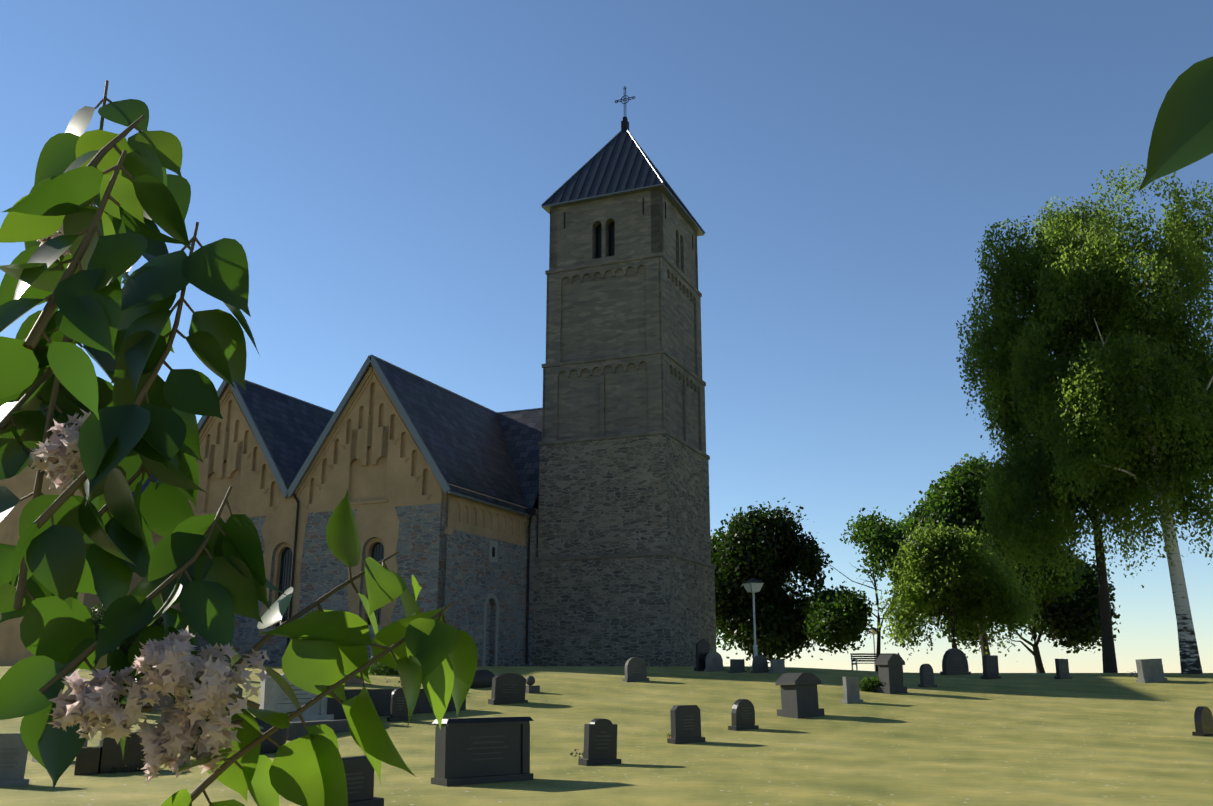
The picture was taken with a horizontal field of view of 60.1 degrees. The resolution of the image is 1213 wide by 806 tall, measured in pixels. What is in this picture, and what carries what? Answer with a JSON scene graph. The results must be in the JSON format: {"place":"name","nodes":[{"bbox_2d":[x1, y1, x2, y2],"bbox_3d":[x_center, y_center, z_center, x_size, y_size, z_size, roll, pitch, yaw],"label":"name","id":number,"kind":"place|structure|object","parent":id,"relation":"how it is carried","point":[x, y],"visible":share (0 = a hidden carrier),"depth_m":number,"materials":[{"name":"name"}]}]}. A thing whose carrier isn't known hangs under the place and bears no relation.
{"place":"outdoors","nodes":[
{"label":"outdoors","id":0,"kind":"place"},
{"bbox_2d":[0,86,715,665],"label":"church","id":1,"kind":"structure","parent":0,"point":[568,524],"depth_m":57.48,"materials":[{"name":"stone"}]},
{"bbox_2d":[0,666,1212,805],"bbox_3d":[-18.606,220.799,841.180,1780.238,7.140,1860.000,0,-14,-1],"label":"ground","id":2,"kind":"structure","parent":0,"point":[1048,739],"depth_m":23.34,"materials":[{"name":"green plant"}]},
{"bbox_2d":[0,733,28,786],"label":"gravestone","id":3,"kind":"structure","parent":2,"relation":"on","point":[13,754],"depth_m":16.75,"materials":[{"name":"stone"}]},
{"bbox_2d":[74,746,100,775],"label":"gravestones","id":4,"kind":"structure","parent":2,"relation":"on","point":[87,762],"depth_m":18.49,"materials":[{"name":"black stone"}]},
{"bbox_2d":[99,732,139,773],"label":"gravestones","id":5,"kind":"structure","parent":2,"relation":"on","point":[112,757],"depth_m":18.90,"materials":[{"name":"black stone"}]},
{"bbox_2d":[86,603,163,665],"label":"topiary bush","id":6,"kind":"object","parent":2,"relation":"on","point":[159,619],"depth_m":48.63,"materials":[{"name":"green plant"}]},
{"bbox_2d":[137,741,148,771],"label":"gravestone","id":7,"kind":"structure","parent":2,"relation":"on","point":[141,764],"depth_m":19.09,"materials":[{"name":"black stone"}]},
{"bbox_2d":[134,678,188,711],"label":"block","id":8,"kind":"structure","parent":2,"relation":"on","point":[161,701],"depth_m":30.88,"materials":[{"name":"grey stone"}]},
{"bbox_2d":[228,685,242,704],"bbox_3d":[-11.704,8.890,32.081,1.191,1.020,0.340,12,-19,-35],"label":"stone","id":9,"kind":"object","parent":2,"relation":"on","point":[239,689],"depth_m":32.26,"materials":[{"name":"grey stone"}]},
{"bbox_2d":[0,80,477,805],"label":"lilac","id":10,"kind":"object","parent":2,"relation":"on","point":[434,657],"depth_m":1.04,"materials":[{"name":"green plant"}]},
{"bbox_2d":[0,56,1212,788],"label":"leaves","id":11,"kind":"object","parent":10,"relation":"attached to","point":[118,332],"visible":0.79,"depth_m":1.01,"materials":[{"name":"green plant"}]},
{"bbox_2d":[255,717,287,753],"bbox_3d":[-7.534,7.249,22.639,1.322,0.927,0.569,11,-18,-36],"label":"gravestone","id":12,"kind":"object","parent":2,"relation":"on","point":[279,737],"visible":0.12,"depth_m":22.58,"materials":[{"name":"grey stone"}]},
{"bbox_2d":[259,671,333,721],"bbox_3d":[-8.519,8.125,28.788,2.008,1.520,0.520,11,-20,-39],"label":"monument","id":13,"kind":"object","parent":2,"relation":"on","point":[274,697],"visible":0.31,"depth_m":28.52,"materials":[{"name":"stone"}]},
{"bbox_2d":[286,719,348,740],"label":"kerb","id":14,"kind":"structure","parent":2,"relation":"on","point":[297,729],"depth_m":25.77,"materials":[{"name":"stone"}]},
{"bbox_2d":[345,677,361,684],"bbox_3d":[-9.523,9.133,38.303,1.133,2.481,0.560,11,-18,-36],"label":"stele","id":15,"kind":"object","parent":2,"relation":"on","point":[353,680],"visible":0.04,"depth_m":37.99,"materials":[{"name":"grey stone"}]},
{"bbox_2d":[341,755,383,805],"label":"stone","id":16,"kind":"object","parent":2,"relation":"on","point":[359,771],"visible":0.52,"depth_m":13.33,"materials":[{"name":"stone"}]},
{"bbox_2d":[370,646,386,667],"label":"stone","id":17,"kind":"object","parent":2,"relation":"on","point":[371,653],"depth_m":46.12,"materials":[{"name":"grey stone"}]},
{"bbox_2d":[368,656,398,674],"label":"shrub foliage","id":18,"kind":"object","parent":2,"relation":"on","point":[391,671],"visible":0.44,"depth_m":41.56,"materials":[{"name":"green plant"}]},
{"bbox_2d":[327,689,465,719],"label":"gravestone","id":19,"kind":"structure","parent":2,"relation":"on","point":[381,699],"depth_m":30.00,"materials":[{"name":"grey stone"}]},
{"bbox_2d":[387,688,410,721],"bbox_3d":[-5.738,8.428,29.059,0.616,1.028,0.256,9,-15,-32],"label":"stone","id":20,"kind":"object","parent":2,"relation":"on","point":[398,709],"visible":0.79,"depth_m":28.98,"materials":[{"name":"stone"}]},
{"bbox_2d":[431,717,533,786],"bbox_3d":[-1.975,5.633,16.805,1.614,1.127,0.520,10,-20,-35],"label":"tomb","id":21,"kind":"object","parent":2,"relation":"on","point":[470,751],"visible":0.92,"depth_m":16.63,"materials":[{"name":"stone"}]},
{"bbox_2d":[470,669,494,687],"bbox_3d":[-4.539,9.937,37.589,1.309,0.757,0.546,9,-17,-32],"label":"gravestone","id":22,"kind":"object","parent":2,"relation":"on","point":[482,678],"visible":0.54,"depth_m":37.40,"materials":[{"name":"grey stone"}]},
{"bbox_2d":[488,673,527,704],"bbox_3d":[-3.104,9.120,33.279,1.258,1.076,0.340,12,-17,-34],"label":"stone","id":23,"kind":"object","parent":2,"relation":"on","point":[508,688],"visible":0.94,"depth_m":33.15,"materials":[{"name":"stone"}]},
{"bbox_2d":[525,676,539,692],"bbox_3d":[-2.631,9.775,36.194,0.470,0.710,0.470,12,-19,-40],"label":"gravestone","id":24,"kind":"object","parent":2,"relation":"on","point":[530,681],"visible":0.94,"depth_m":36.09,"materials":[{"name":"grey stone"}]},
{"bbox_2d":[570,747,583,757],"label":"grave flowers","id":25,"kind":"object","parent":2,"relation":"on","point":[576,755],"depth_m":21.14,"materials":[{"name":"plant"}]},
{"bbox_2d":[578,718,620,765],"bbox_3d":[-0.114,6.493,19.881,0.791,0.982,0.284,12,-18,-33],"label":"stone","id":26,"kind":"object","parent":2,"relation":"on","point":[600,741],"visible":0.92,"depth_m":19.80,"materials":[{"name":"stone"}]},
{"bbox_2d":[622,657,648,681],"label":"stone","id":27,"kind":"object","parent":2,"relation":"on","point":[635,669],"visible":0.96,"depth_m":40.20,"materials":[{"name":"grey stone"}]},
{"bbox_2d":[667,705,704,743],"bbox_3d":[1.859,7.583,24.530,0.897,0.984,0.301,9,-18,-33],"label":"stone","id":28,"kind":"object","parent":2,"relation":"on","point":[685,723],"visible":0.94,"depth_m":24.44,"materials":[{"name":"stone"}]},
{"bbox_2d":[694,639,709,670],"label":"stone","id":29,"kind":"object","parent":2,"relation":"on","point":[702,649],"visible":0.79,"depth_m":45.09,"materials":[{"name":"stone"}]},
{"bbox_2d":[704,652,725,671],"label":"stone","id":30,"kind":"object","parent":2,"relation":"on","point":[713,661],"visible":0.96,"depth_m":44.79,"materials":[{"name":"stone"}]},
{"bbox_2d":[728,659,746,672],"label":"stone","id":31,"kind":"object","parent":2,"relation":"on","point":[737,665],"visible":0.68,"depth_m":44.12,"materials":[{"name":"grey stone"}]},
{"bbox_2d":[728,699,758,730],"bbox_3d":[3.568,8.191,27.347,0.835,0.911,0.291,11,-16,-37],"label":"stone","id":32,"kind":"object","parent":2,"relation":"on","point":[743,714],"visible":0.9,"depth_m":27.25,"materials":[{"name":"stone"}]},
{"bbox_2d":[752,592,757,656],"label":"lamp post","id":33,"kind":"object","parent":2,"relation":"on","point":[755,646],"visible":0.79,"depth_m":50.32,"materials":[{"name":"grey metal"}]},
{"bbox_2d":[742,578,763,590],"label":"lamp post main lantern frame","id":34,"kind":"object","parent":33,"relation":"on","point":[752,580],"visible":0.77,"depth_m":50.69,"materials":[{"name":"black metal"}]},
{"bbox_2d":[743,583,763,591],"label":"lamp post lantern","id":35,"kind":"object","parent":33,"relation":"on","point":[756,587],"visible":0.85,"depth_m":50.61,"materials":[{"name":"white glass"}]},
{"bbox_2d":[751,655,770,672],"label":"stone","id":36,"kind":"object","parent":2,"relation":"on","point":[760,664],"visible":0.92,"depth_m":44.12,"materials":[{"name":"grey stone"}]},
{"bbox_2d":[710,497,832,663],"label":"maple tree","id":37,"kind":"object","parent":2,"relation":"on","point":[768,550],"depth_m":70.97,"materials":[{"name":"green plant"}]},
{"bbox_2d":[768,659,786,673],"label":"stone","id":38,"kind":"object","parent":2,"relation":"on","point":[777,666],"visible":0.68,"depth_m":43.91,"materials":[{"name":"stone"}]},
{"bbox_2d":[775,673,824,718],"bbox_3d":[5.609,8.543,30.466,1.126,1.346,0.811,11,-20,-36],"label":"gravestone","id":39,"kind":"object","parent":2,"relation":"on","point":[799,695],"visible":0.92,"depth_m":30.21,"materials":[{"name":"grey stone"}]},
{"bbox_2d":[841,677,862,703],"bbox_3d":[7.877,9.296,33.716,0.720,0.942,0.273,11,-20,-32],"label":"stone","id":40,"kind":"object","parent":2,"relation":"on","point":[851,692],"visible":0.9,"depth_m":33.64,"materials":[{"name":"stone"}]},
{"bbox_2d":[786,506,929,670],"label":"maple tree","id":41,"kind":"object","parent":2,"relation":"on","point":[838,618],"depth_m":65.94,"materials":[{"name":"green plant"}]},
{"bbox_2d":[859,674,880,691],"bbox_3d":[9.398,9.974,37.025,1.092,0.837,0.906,7,-16,-24],"label":"shrub foliage","id":42,"kind":"object","parent":2,"relation":"on","point":[871,684],"visible":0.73,"depth_m":36.85,"materials":[{"name":"green plant"}]},
{"bbox_2d":[872,634,875,670],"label":"lamp post","id":43,"kind":"object","parent":2,"relation":"on","point":[874,651],"visible":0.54,"depth_m":76.29,"materials":[{"name":"grey metal"}]},
{"bbox_2d":[851,653,902,669],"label":"bench ends","id":44,"kind":"object","parent":2,"relation":"on","point":[856,663],"visible":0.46,"depth_m":52.88,"materials":[{"name":"black metal"}]},
{"bbox_2d":[850,653,896,663],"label":"bench seat","id":45,"kind":"object","parent":44,"relation":"on","point":[866,658],"visible":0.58,"depth_m":53.29,"materials":[{"name":"wood"}]},
{"bbox_2d":[875,654,906,693],"bbox_3d":[9.980,9.570,36.811,0.878,1.452,0.632,9,-17,-32],"label":"gravestone","id":46,"kind":"object","parent":2,"relation":"on","point":[890,670],"visible":0.9,"depth_m":36.61,"materials":[{"name":"grey stone"}]},
{"bbox_2d":[918,664,936,687],"bbox_3d":[11.950,10.234,39.109,0.741,0.993,0.276,11,-19,-32],"label":"stone","id":47,"kind":"object","parent":2,"relation":"on","point":[926,675],"visible":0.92,"depth_m":39.02,"materials":[{"name":"stone"}]},
{"bbox_2d":[940,648,970,674],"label":"stone","id":48,"kind":"object","parent":2,"relation":"on","point":[954,661],"visible":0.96,"depth_m":46.36,"materials":[{"name":"stone"}]},
{"bbox_2d":[869,517,1045,661],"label":"willow tree","id":49,"kind":"object","parent":2,"relation":"on","point":[936,562],"depth_m":62.10,"materials":[{"name":"green plant"}]},
{"bbox_2d":[887,452,1093,654],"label":"tall ash tree","id":50,"kind":"object","parent":2,"relation":"on","point":[952,499],"depth_m":74.48,"materials":[{"name":"green plant"}]},
{"bbox_2d":[981,655,1000,678],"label":"stone","id":51,"kind":"object","parent":2,"relation":"on","point":[990,667],"visible":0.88,"depth_m":43.31,"materials":[{"name":"stone"}]},
{"bbox_2d":[935,527,1120,672],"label":"tree","id":52,"kind":"object","parent":2,"relation":"on","point":[1076,622],"depth_m":79.56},
{"bbox_2d":[1054,659,1071,678],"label":"stone","id":53,"kind":"object","parent":2,"relation":"on","point":[1062,668],"visible":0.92,"depth_m":42.85,"materials":[{"name":"stone"}]},
{"bbox_2d":[956,195,1196,672],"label":"birch tree","id":54,"kind":"object","parent":2,"relation":"on","point":[1012,279],"depth_m":52.48,"materials":[{"name":"green plant"}]},
{"bbox_2d":[1004,161,1212,673],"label":"birch tree","id":55,"kind":"object","parent":2,"relation":"on","point":[1087,414],"depth_m":48.91,"materials":[{"name":"green plant"}]},
{"bbox_2d":[1136,658,1166,682],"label":"stone","id":56,"kind":"object","parent":2,"relation":"on","point":[1149,670],"visible":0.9,"depth_m":40.97,"materials":[{"name":"stone"}]},
{"bbox_2d":[1192,706,1212,736],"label":"stone","id":57,"kind":"object","parent":2,"relation":"on","point":[1203,718],"visible":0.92,"depth_m":26.40,"materials":[{"name":"black stone"}]},
{"bbox_2d":[0,0,1212,672],"label":"sky","id":58,"kind":"structure","parent":0,"point":[382,171],"materials":[{"name":"blue"}]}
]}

